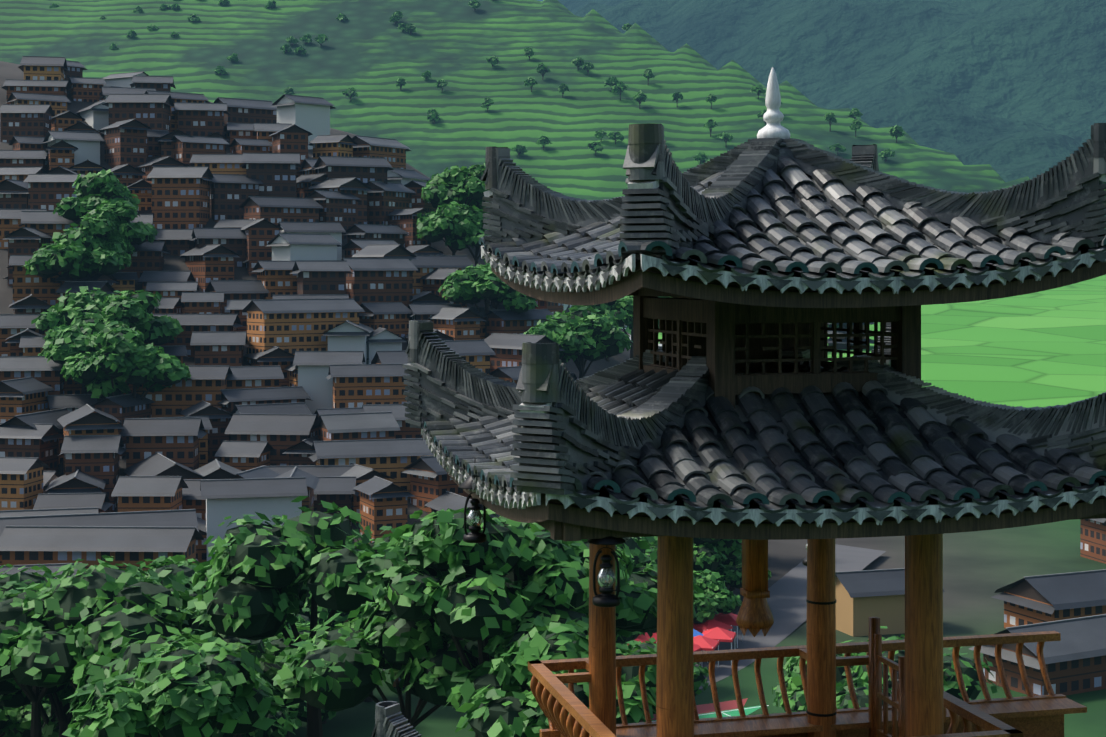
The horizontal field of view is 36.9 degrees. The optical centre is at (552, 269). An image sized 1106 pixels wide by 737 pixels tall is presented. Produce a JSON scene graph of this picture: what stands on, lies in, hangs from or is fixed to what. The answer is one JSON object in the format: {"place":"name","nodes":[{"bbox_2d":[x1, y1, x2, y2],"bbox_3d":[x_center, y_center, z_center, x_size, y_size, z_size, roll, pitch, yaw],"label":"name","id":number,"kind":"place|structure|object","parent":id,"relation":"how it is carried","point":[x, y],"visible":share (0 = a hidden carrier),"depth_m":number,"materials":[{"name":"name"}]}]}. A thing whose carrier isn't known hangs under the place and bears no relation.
{"place":"outdoors","nodes":[
{"label":"outdoors","id":0,"kind":"place"},
{"bbox_2d":[0,0,1105,736],"bbox_3d":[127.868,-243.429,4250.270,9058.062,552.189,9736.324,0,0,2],"label":"terrain","id":1,"kind":"structure","parent":0,"point":[1046,348],"depth_m":1011.93,"materials":[{"name":"green plant"}]},
{"bbox_2d":[0,56,576,578],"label":"village houses","id":2,"kind":"structure","parent":1,"relation":"on","point":[314,322],"depth_m":235.60,"materials":[{"name":"brown wood"}]},
{"bbox_2d":[0,0,1105,736],"bbox_3d":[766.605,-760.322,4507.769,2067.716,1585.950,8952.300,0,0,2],"label":"trees","id":3,"kind":"object","parent":1,"relation":"on","point":[258,628],"visible":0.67,"depth_m":69.02,"materials":[{"name":"green plant"}]},
{"bbox_2d":[441,258,1105,736],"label":"pavilion","id":4,"kind":"structure","parent":1,"relation":"on","point":[922,702],"depth_m":11.70,"materials":[{"name":"brown wood"}]},
{"bbox_2d":[458,457,806,606],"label":"hanging lanterns","id":5,"kind":"object","parent":4,"relation":"hanging from","point":[606,578],"visible":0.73,"depth_m":10.07,"materials":[{"name":"black metal"}]},
{"bbox_2d":[371,123,1105,736],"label":"pavilion roof tiles","id":6,"kind":"object","parent":4,"relation":"on","point":[625,435],"visible":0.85,"depth_m":11.12,"materials":[{"name":"grey tile"}]},
{"bbox_2d":[757,67,790,146],"bbox_3d":[1.636,-1.196,12.291,0.337,0.601,0.337,0,0,2],"label":"roof finial","id":7,"kind":"object","parent":6,"relation":"on","point":[773,116],"visible":0.75,"depth_m":12.23,"materials":[{"name":"white ceramic"}]},
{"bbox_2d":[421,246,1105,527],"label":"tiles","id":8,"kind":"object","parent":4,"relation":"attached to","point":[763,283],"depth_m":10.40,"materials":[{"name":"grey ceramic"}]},
{"bbox_2d":[558,0,1105,222],"bbox_3d":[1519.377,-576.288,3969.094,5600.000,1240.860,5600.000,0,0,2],"label":"mountain","id":9,"kind":"structure","parent":0,"point":[1009,90],"depth_m":2046.44,"materials":[{"name":"green plant"}]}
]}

